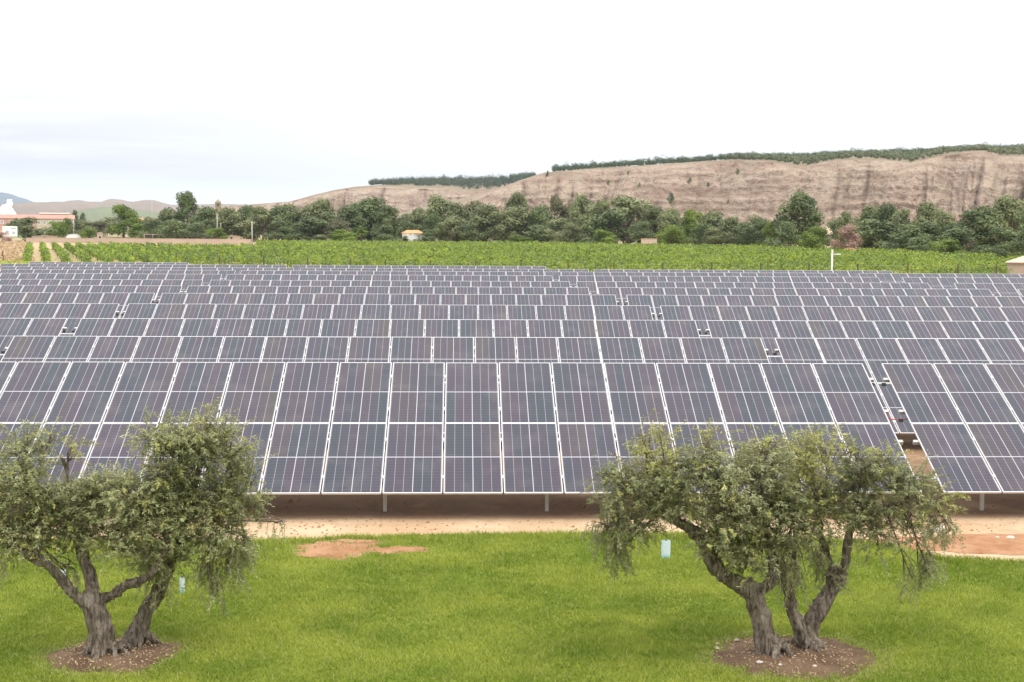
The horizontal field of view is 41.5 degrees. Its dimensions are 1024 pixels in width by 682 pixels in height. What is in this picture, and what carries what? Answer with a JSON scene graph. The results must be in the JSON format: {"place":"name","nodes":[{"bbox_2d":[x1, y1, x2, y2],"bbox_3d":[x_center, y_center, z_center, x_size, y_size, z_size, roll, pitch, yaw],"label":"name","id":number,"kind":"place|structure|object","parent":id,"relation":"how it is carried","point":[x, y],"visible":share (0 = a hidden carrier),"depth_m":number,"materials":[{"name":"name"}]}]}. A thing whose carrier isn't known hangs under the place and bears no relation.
{"place":"outdoors","nodes":[
{"label":"outdoors","id":0,"kind":"place"},
{"bbox_2d":[69,207,158,222],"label":"green hill","id":1,"kind":"structure","parent":0,"point":[97,214],"depth_m":2358.94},
{"bbox_2d":[0,199,243,214],"bbox_3d":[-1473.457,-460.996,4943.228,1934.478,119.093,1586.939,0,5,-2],"label":"hills","id":2,"kind":"structure","parent":0,"point":[33,208],"depth_m":4736.87,"materials":[{"name":"brown soil"}]},
{"bbox_2d":[184,179,522,223],"bbox_3d":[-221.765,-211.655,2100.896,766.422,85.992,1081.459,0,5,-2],"label":"escarpment","id":3,"kind":"structure","parent":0,"point":[406,197],"depth_m":1730.39,"materials":[{"name":"soil"}]},
{"bbox_2d":[368,171,536,188],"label":"pine wood","id":4,"kind":"object","parent":3,"relation":"on","point":[470,181],"visible":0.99,"depth_m":1854.35,"materials":[{"name":"green plant"}]},
{"bbox_2d":[0,528,1023,681],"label":"lawn","id":5,"kind":"structure","parent":0,"point":[526,626],"depth_m":18.99,"materials":[{"name":"green plant"}]},
{"bbox_2d":[44,637,182,672],"bbox_3d":[-5.157,4.002,17.447,1.700,0.078,1.552,0,5,-2],"label":"soil basin","id":6,"kind":"object","parent":5,"relation":"on","point":[65,655],"visible":0.71,"depth_m":17.14,"materials":[{"name":"brown soil"}]},
{"bbox_2d":[0,395,286,660],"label":"olive tree","id":7,"kind":"object","parent":6,"relation":"on","point":[172,521],"visible":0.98,"depth_m":17.28,"materials":[{"name":"green plant"}]},
{"bbox_2d":[295,541,379,559],"bbox_3d":[-3.035,3.585,23.209,1.505,0.008,1.438,0,5,-2],"label":"bare patch","id":8,"kind":"object","parent":5,"relation":"on","point":[338,546],"visible":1,"depth_m":23.30,"materials":[{"name":"soil"}]},
{"bbox_2d":[53,633,867,675],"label":"fallen leaves","id":9,"kind":"object","parent":5,"relation":"on","point":[717,643],"visible":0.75,"depth_m":17.30,"materials":[{"name":"brown plant"}]},
{"bbox_2d":[712,635,877,678],"bbox_3d":[3.648,4.045,17.519,2.134,0.082,1.789,1,5,8],"label":"soil basin","id":10,"kind":"object","parent":5,"relation":"on","point":[734,660],"visible":0.69,"depth_m":17.25,"materials":[{"name":"brown soil"}]},
{"bbox_2d":[576,408,971,658],"bbox_3d":[3.439,2.534,17.535,5.216,3.371,1.778,-1,5,-16],"label":"olive tree","id":11,"kind":"object","parent":10,"relation":"on","point":[751,513],"visible":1,"depth_m":17.34,"materials":[{"name":"green plant"}]},
{"bbox_2d":[0,223,1023,560],"bbox_3d":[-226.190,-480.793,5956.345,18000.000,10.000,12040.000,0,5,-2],"label":"ground","id":12,"kind":"structure","parent":0,"point":[496,517],"depth_m":26.50,"materials":[{"name":"soil"}]},
{"bbox_2d":[0,240,35,262],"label":"dry grass","id":13,"kind":"structure","parent":12,"relation":"on","point":[12,248],"depth_m":266.76,"materials":[{"name":"beige plant"}]},
{"bbox_2d":[3,216,59,240],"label":"bush","id":14,"kind":"object","parent":12,"relation":"on","point":[26,222],"visible":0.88,"depth_m":461.75,"materials":[{"name":"green plant"}]},
{"bbox_2d":[0,318,66,360],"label":"solar table","id":15,"kind":"object","parent":12,"relation":"on","point":[10,328],"visible":0.34,"depth_m":44.82,"materials":[{"name":"metal"}]},
{"bbox_2d":[0,303,119,335],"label":"solar table","id":16,"kind":"object","parent":12,"relation":"on","point":[73,313],"visible":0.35,"depth_m":52.93,"materials":[{"name":"metal"}]},
{"bbox_2d":[0,292,154,335],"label":"solar table","id":17,"kind":"object","parent":12,"relation":"on","point":[121,299],"visible":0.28,"depth_m":61.11,"materials":[{"name":"metal"}]},
{"bbox_2d":[0,285,182,317],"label":"solar table","id":18,"kind":"object","parent":12,"relation":"on","point":[52,289],"visible":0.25,"depth_m":69.31,"materials":[{"name":"metal"}]},
{"bbox_2d":[0,279,203,295],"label":"solar table","id":19,"kind":"object","parent":12,"relation":"on","point":[184,283],"visible":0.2,"depth_m":77.45,"materials":[{"name":"metal"}]},
{"bbox_2d":[0,273,222,285],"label":"solar table","id":20,"kind":"object","parent":12,"relation":"on","point":[207,278],"visible":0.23,"depth_m":85.51,"materials":[{"name":"metal"}]},
{"bbox_2d":[86,242,137,263],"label":"vine row","id":21,"kind":"object","parent":12,"relation":"on","point":[121,257],"visible":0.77,"depth_m":219.27,"materials":[{"name":"green plant"}]},
{"bbox_2d":[0,269,235,279],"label":"solar table","id":22,"kind":"object","parent":12,"relation":"on","point":[224,273],"visible":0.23,"depth_m":93.70,"materials":[{"name":"metal"}]},
{"bbox_2d":[106,203,143,236],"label":"tree","id":23,"kind":"object","parent":12,"relation":"on","point":[128,216],"visible":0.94,"depth_m":517.35,"materials":[{"name":"green plant"}]},
{"bbox_2d":[98,241,158,261],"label":"vine row","id":24,"kind":"object","parent":12,"relation":"on","point":[145,257],"visible":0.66,"depth_m":213.36,"materials":[{"name":"green plant"}]},
{"bbox_2d":[26,238,250,243],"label":"wall","id":25,"kind":"structure","parent":12,"relation":"on","point":[145,240],"depth_m":446.11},
{"bbox_2d":[0,264,286,269],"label":"solar table","id":26,"kind":"object","parent":12,"relation":"on","point":[141,265],"visible":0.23,"depth_m":109.99,"materials":[{"name":"metal"}]},
{"bbox_2d":[109,241,180,263],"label":"vine row","id":27,"kind":"object","parent":12,"relation":"on","point":[162,257],"visible":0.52,"depth_m":210.96,"materials":[{"name":"green plant"}]},
{"bbox_2d":[0,267,293,276],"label":"solar table","id":28,"kind":"object","parent":12,"relation":"on","point":[238,271],"visible":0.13,"depth_m":101.92,"materials":[{"name":"metal"}]},
{"bbox_2d":[157,219,189,238],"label":"tree","id":29,"kind":"object","parent":12,"relation":"on","point":[179,230],"visible":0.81,"depth_m":460.32,"materials":[{"name":"green plant"}]},
{"bbox_2d":[172,190,203,234],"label":"tree","id":30,"kind":"object","parent":12,"relation":"on","point":[187,205],"visible":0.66,"depth_m":492.62,"materials":[{"name":"green plant"}]},
{"bbox_2d":[185,205,222,238],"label":"tree","id":31,"kind":"object","parent":12,"relation":"on","point":[206,214],"visible":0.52,"depth_m":482.05,"materials":[{"name":"green plant"}]},
{"bbox_2d":[203,206,244,238],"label":"tree","id":32,"kind":"object","parent":12,"relation":"on","point":[231,217],"visible":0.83,"depth_m":474.97,"materials":[{"name":"green plant"}]},
{"bbox_2d":[242,205,275,241],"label":"tree","id":33,"kind":"object","parent":12,"relation":"on","point":[262,216],"visible":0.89,"depth_m":473.71,"materials":[{"name":"green plant"}]},
{"bbox_2d":[262,218,296,240],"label":"tree","id":34,"kind":"object","parent":12,"relation":"on","point":[281,227],"visible":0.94,"depth_m":456.84,"materials":[{"name":"green plant"}]},
{"bbox_2d":[264,203,303,239],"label":"tree","id":35,"kind":"object","parent":12,"relation":"on","point":[288,215],"visible":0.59,"depth_m":474.77,"materials":[{"name":"green plant"}]},
{"bbox_2d":[288,216,336,239],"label":"tree","id":36,"kind":"object","parent":12,"relation":"on","point":[313,224],"visible":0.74,"depth_m":452.35,"materials":[{"name":"green plant"}]},
{"bbox_2d":[305,197,341,233],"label":"tree","id":37,"kind":"object","parent":12,"relation":"on","point":[319,208],"visible":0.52,"depth_m":473.25,"materials":[{"name":"green plant"}]},
{"bbox_2d":[333,203,366,240],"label":"tree","id":38,"kind":"object","parent":12,"relation":"on","point":[353,216],"visible":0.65,"depth_m":469.03,"materials":[{"name":"green plant"}]},
{"bbox_2d":[345,196,397,240],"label":"tree","id":39,"kind":"object","parent":12,"relation":"on","point":[366,208],"visible":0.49,"depth_m":476.27,"materials":[{"name":"green plant"}]},
{"bbox_2d":[72,318,700,362],"bbox_3d":[-4.059,0.881,43.901,21.012,2.924,4.088,0,5,-2],"label":"solar table","id":40,"kind":"object","parent":12,"relation":"on","point":[432,328],"visible":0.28,"depth_m":45.31,"materials":[{"name":"metal"}]},
{"bbox_2d":[371,204,401,240],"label":"tree","id":41,"kind":"object","parent":12,"relation":"on","point":[387,214],"visible":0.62,"depth_m":463.86,"materials":[{"name":"green plant"}]},
{"bbox_2d":[121,304,653,362],"bbox_3d":[-4.778,0.165,52.042,21.012,2.925,4.087,0,5,-2],"label":"solar table","id":42,"kind":"object","parent":12,"relation":"on","point":[353,311],"visible":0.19,"depth_m":53.45,"materials":[{"name":"metal"}]},
{"bbox_2d":[156,293,618,319],"bbox_3d":[-5.545,-0.546,60.183,21.012,2.924,4.088,0,5,-2],"label":"solar table","id":43,"kind":"object","parent":12,"relation":"on","point":[370,299],"visible":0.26,"depth_m":61.67,"materials":[{"name":"metal"}]},
{"bbox_2d":[184,286,590,304],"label":"solar table","id":44,"kind":"object","parent":12,"relation":"on","point":[314,290],"visible":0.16,"depth_m":69.90,"materials":[{"name":"metal"}]},
{"bbox_2d":[224,274,553,285],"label":"solar table","id":45,"kind":"object","parent":12,"relation":"on","point":[510,278],"visible":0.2,"depth_m":86.19,"materials":[{"name":"metal"}]},
{"bbox_2d":[208,280,571,292],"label":"solar table","id":46,"kind":"object","parent":12,"relation":"on","point":[478,284],"visible":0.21,"depth_m":78.08,"materials":[{"name":"metal"}]},
{"bbox_2d":[241,270,538,279],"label":"solar table","id":47,"kind":"object","parent":12,"relation":"on","point":[426,273],"visible":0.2,"depth_m":94.40,"materials":[{"name":"metal"}]},
{"bbox_2d":[0,336,783,433],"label":"solar table","id":48,"kind":"object","parent":12,"relation":"on","point":[445,350],"visible":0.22,"depth_m":37.06,"materials":[{"name":"metal"}]},
{"bbox_2d":[292,265,545,271],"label":"solar table","id":49,"kind":"object","parent":12,"relation":"on","point":[297,267],"visible":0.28,"depth_m":110.82,"materials":[{"name":"metal"}]},
{"bbox_2d":[419,213,445,241],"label":"tree","id":50,"kind":"object","parent":12,"relation":"on","point":[436,226],"visible":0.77,"depth_m":453.86,"materials":[{"name":"green plant"}]},
{"bbox_2d":[423,194,453,240],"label":"tree","id":51,"kind":"object","parent":12,"relation":"on","point":[439,205],"visible":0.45,"depth_m":472.92,"materials":[{"name":"green plant"}]},
{"bbox_2d":[300,268,588,275],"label":"solar table","id":52,"kind":"object","parent":12,"relation":"on","point":[541,272],"visible":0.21,"depth_m":102.78,"materials":[{"name":"metal"}]},
{"bbox_2d":[439,214,470,242],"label":"tree","id":53,"kind":"object","parent":12,"relation":"on","point":[453,223],"visible":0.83,"depth_m":447.35,"materials":[{"name":"green plant"}]},
{"bbox_2d":[0,362,921,511],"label":"solar table","id":54,"kind":"object","parent":12,"relation":"on","point":[385,438],"visible":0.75,"depth_m":27.91,"materials":[{"name":"metal"}]},
{"bbox_2d":[455,222,489,241],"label":"tree","id":55,"kind":"object","parent":12,"relation":"on","point":[473,236],"visible":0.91,"depth_m":442.43,"materials":[{"name":"green plant"}]},
{"bbox_2d":[468,202,503,241],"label":"tree","id":56,"kind":"object","parent":12,"relation":"on","point":[486,219],"visible":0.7,"depth_m":452.06,"materials":[{"name":"green plant"}]},
{"bbox_2d":[484,209,519,241],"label":"tree","id":57,"kind":"object","parent":12,"relation":"on","point":[502,230],"visible":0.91,"depth_m":449.29,"materials":[{"name":"green plant"}]},
{"bbox_2d":[484,205,534,241],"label":"tree","id":58,"kind":"object","parent":12,"relation":"on","point":[519,214],"visible":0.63,"depth_m":450.05,"materials":[{"name":"green plant"}]},
{"bbox_2d":[10,497,1022,556],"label":"pebbles","id":59,"kind":"object","parent":12,"relation":"on","point":[330,520],"visible":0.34,"depth_m":26.00,"materials":[{"name":"stone"}]},
{"bbox_2d":[526,204,556,241],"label":"tree","id":60,"kind":"object","parent":12,"relation":"on","point":[541,215],"visible":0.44,"depth_m":449.60,"materials":[{"name":"green plant"}]},
{"bbox_2d":[550,194,570,231],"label":"tree","id":61,"kind":"object","parent":12,"relation":"on","point":[556,203],"visible":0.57,"depth_m":465.06,"materials":[{"name":"green plant"}]},
{"bbox_2d":[552,222,587,242],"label":"tree","id":62,"kind":"object","parent":12,"relation":"on","point":[573,228],"visible":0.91,"depth_m":429.54,"materials":[{"name":"green plant"}]},
{"bbox_2d":[121,238,1023,275],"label":"vineyard","id":63,"kind":"object","parent":12,"relation":"on","point":[626,256],"visible":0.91,"depth_m":214.68,"materials":[{"name":"green plant"}]},
{"bbox_2d":[567,192,593,242],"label":"tree","id":64,"kind":"object","parent":12,"relation":"on","point":[579,204],"visible":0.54,"depth_m":459.18,"materials":[{"name":"green plant"}]},
{"bbox_2d":[575,197,612,239],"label":"tree","id":65,"kind":"object","parent":12,"relation":"on","point":[601,206],"visible":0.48,"depth_m":449.05,"materials":[{"name":"green plant"}]},
{"bbox_2d":[581,209,632,242],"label":"tree","id":66,"kind":"object","parent":12,"relation":"on","point":[599,221],"visible":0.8,"depth_m":422.81,"materials":[{"name":"green plant"}]},
{"bbox_2d":[589,195,657,243],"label":"tree","id":67,"kind":"object","parent":12,"relation":"on","point":[630,207],"visible":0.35,"depth_m":436.72,"materials":[{"name":"green plant"}]},
{"bbox_2d":[627,220,660,242],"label":"tree","id":68,"kind":"object","parent":12,"relation":"on","point":[639,234],"visible":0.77,"depth_m":412.91,"materials":[{"name":"green plant"}]},
{"bbox_2d":[638,203,674,244],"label":"tree","id":69,"kind":"object","parent":12,"relation":"on","point":[651,214],"visible":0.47,"depth_m":425.21,"materials":[{"name":"green plant"}]},
{"bbox_2d":[656,208,684,243],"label":"tree","id":70,"kind":"object","parent":12,"relation":"on","point":[671,216],"visible":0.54,"depth_m":416.13,"materials":[{"name":"green plant"}]},
{"bbox_2d":[655,224,686,245],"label":"tree","id":71,"kind":"object","parent":12,"relation":"on","point":[675,233],"visible":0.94,"depth_m":398.04,"materials":[{"name":"green plant"}]},
{"bbox_2d":[545,272,837,280],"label":"solar table","id":72,"kind":"object","parent":12,"relation":"on","point":[555,276],"visible":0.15,"depth_m":95.23,"materials":[{"name":"metal"}]},
{"bbox_2d":[681,208,703,242],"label":"tree","id":73,"kind":"object","parent":12,"relation":"on","point":[690,217],"visible":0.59,"depth_m":416.52,"materials":[{"name":"green plant"}]},
{"bbox_2d":[700,227,734,246],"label":"tree","id":74,"kind":"object","parent":12,"relation":"on","point":[716,237],"visible":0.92,"depth_m":388.00,"materials":[{"name":"green plant"}]},
{"bbox_2d":[558,276,881,292],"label":"solar table","id":75,"kind":"object","parent":12,"relation":"on","point":[615,279],"visible":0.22,"depth_m":87.00,"materials":[{"name":"metal"}]},
{"bbox_2d":[718,215,747,245],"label":"tree","id":76,"kind":"object","parent":12,"relation":"on","point":[731,223],"visible":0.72,"depth_m":393.15,"materials":[{"name":"green plant"}]},
{"bbox_2d":[594,269,891,280],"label":"solar table","id":77,"kind":"object","parent":12,"relation":"on","point":[844,273],"visible":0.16,"depth_m":103.65,"materials":[{"name":"metal"}]},
{"bbox_2d":[575,281,931,304],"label":"solar table","id":78,"kind":"object","parent":12,"relation":"on","point":[592,287],"visible":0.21,"depth_m":78.89,"materials":[{"name":"metal"}]},
{"bbox_2d":[763,220,802,246],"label":"tree","id":79,"kind":"object","parent":12,"relation":"on","point":[789,227],"visible":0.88,"depth_m":345.90,"materials":[{"name":"green plant"}]},
{"bbox_2d":[597,287,994,319],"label":"solar table","id":80,"kind":"object","parent":12,"relation":"on","point":[625,291],"visible":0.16,"depth_m":70.69,"materials":[{"name":"metal"}]},
{"bbox_2d":[772,189,825,246],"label":"tree","id":81,"kind":"object","parent":12,"relation":"on","point":[801,204],"visible":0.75,"depth_m":372.64,"materials":[{"name":"green plant"}]},
{"bbox_2d":[795,225,827,248],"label":"tree","id":82,"kind":"object","parent":12,"relation":"on","point":[809,237],"visible":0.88,"depth_m":313.86,"materials":[{"name":"green plant"}]},
{"bbox_2d":[624,295,1023,336],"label":"solar table","id":83,"kind":"object","parent":12,"relation":"on","point":[657,301],"visible":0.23,"depth_m":62.42,"materials":[{"name":"metal"}]},
{"bbox_2d":[658,306,1023,337],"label":"solar table","id":84,"kind":"object","parent":12,"relation":"on","point":[700,315],"visible":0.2,"depth_m":54.13,"materials":[{"name":"metal"}]},
{"bbox_2d":[830,223,862,249],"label":"tree","id":85,"kind":"object","parent":12,"relation":"on","point":[849,234],"visible":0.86,"depth_m":305.90,"materials":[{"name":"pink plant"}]},
{"bbox_2d":[704,320,1023,392],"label":"solar table","id":86,"kind":"object","parent":12,"relation":"on","point":[765,331],"visible":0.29,"depth_m":45.90,"materials":[{"name":"metal"}]},
{"bbox_2d":[844,218,897,248],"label":"tree","id":87,"kind":"object","parent":12,"relation":"on","point":[870,232],"visible":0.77,"depth_m":330.00,"materials":[{"name":"green plant"}]},
{"bbox_2d":[869,201,899,239],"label":"tree","id":88,"kind":"object","parent":12,"relation":"on","point":[886,213],"visible":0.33,"depth_m":344.99,"materials":[{"name":"green plant"}]},
{"bbox_2d":[873,224,915,249],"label":"tree","id":89,"kind":"object","parent":12,"relation":"on","point":[890,245],"visible":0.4,"depth_m":314.41,"materials":[{"name":"green plant"}]},
{"bbox_2d":[773,338,1023,433],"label":"solar table","id":90,"kind":"object","parent":12,"relation":"on","point":[876,352],"visible":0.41,"depth_m":37.53,"materials":[{"name":"metal"}]},
{"bbox_2d":[894,221,948,249],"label":"tree","id":91,"kind":"object","parent":12,"relation":"on","point":[921,229],"visible":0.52,"depth_m":305.71,"materials":[{"name":"green plant"}]},
{"bbox_2d":[910,200,940,233],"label":"tree","id":92,"kind":"object","parent":12,"relation":"on","point":[925,211],"visible":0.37,"depth_m":330.01,"materials":[{"name":"green plant"}]},
{"bbox_2d":[858,273,1023,288],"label":"solar table","id":93,"kind":"object","parent":12,"relation":"on","point":[889,278],"visible":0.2,"depth_m":95.87,"materials":[{"name":"metal"}]},
{"bbox_2d":[865,533,1023,554],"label":"reddish earth","id":94,"kind":"structure","parent":12,"relation":"on","point":[982,543],"depth_m":23.91,"materials":[{"name":"soil"}]},
{"bbox_2d":[924,236,965,255],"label":"bush","id":95,"kind":"object","parent":12,"relation":"on","point":[950,246],"visible":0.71,"depth_m":263.60,"materials":[{"name":"green plant"}]},
{"bbox_2d":[881,363,1023,509],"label":"solar table","id":96,"kind":"object","parent":12,"relation":"on","point":[982,408],"visible":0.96,"depth_m":28.16,"materials":[{"name":"metal"}]},
{"bbox_2d":[902,277,1023,291],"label":"solar table","id":97,"kind":"object","parent":12,"relation":"on","point":[940,282],"visible":0.27,"depth_m":87.55,"materials":[{"name":"metal"}]},
{"bbox_2d":[936,225,995,253],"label":"tree","id":98,"kind":"object","parent":12,"relation":"on","point":[955,234],"visible":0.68,"depth_m":271.95,"materials":[{"name":"green plant"}]},
{"bbox_2d":[953,206,1003,250],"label":"tree","id":99,"kind":"object","parent":12,"relation":"on","point":[983,226],"visible":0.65,"depth_m":295.14,"materials":[{"name":"green plant"}]},
{"bbox_2d":[954,283,1023,296],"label":"solar table","id":100,"kind":"object","parent":12,"relation":"on","point":[1002,289],"visible":0.24,"depth_m":79.30,"materials":[{"name":"metal"}]},
{"bbox_2d":[985,194,1023,246],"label":"tree","id":101,"kind":"object","parent":12,"relation":"on","point":[1010,208],"visible":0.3,"depth_m":299.98,"materials":[{"name":"green plant"}]},
{"bbox_2d":[989,226,1021,252],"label":"tree","id":102,"kind":"object","parent":12,"relation":"on","point":[1006,234],"visible":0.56,"depth_m":270.22,"materials":[{"name":"green plant"}]},
{"bbox_2d":[0,0,1023,204],"label":"sky","id":103,"kind":"structure","parent":0,"point":[248,102],"materials":[{"name":"white"}]},
{"bbox_2d":[396,150,1023,226],"bbox_3d":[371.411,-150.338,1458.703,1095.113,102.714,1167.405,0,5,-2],"label":"escarpment","id":104,"kind":"structure","parent":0,"point":[956,183],"depth_m":1073.77,"materials":[{"name":"soil"}]},
{"bbox_2d":[551,142,1023,171],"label":"pine wood","id":105,"kind":"object","parent":104,"relation":"on","point":[661,160],"visible":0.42,"depth_m":1258.54,"materials":[{"name":"green plant"}]},
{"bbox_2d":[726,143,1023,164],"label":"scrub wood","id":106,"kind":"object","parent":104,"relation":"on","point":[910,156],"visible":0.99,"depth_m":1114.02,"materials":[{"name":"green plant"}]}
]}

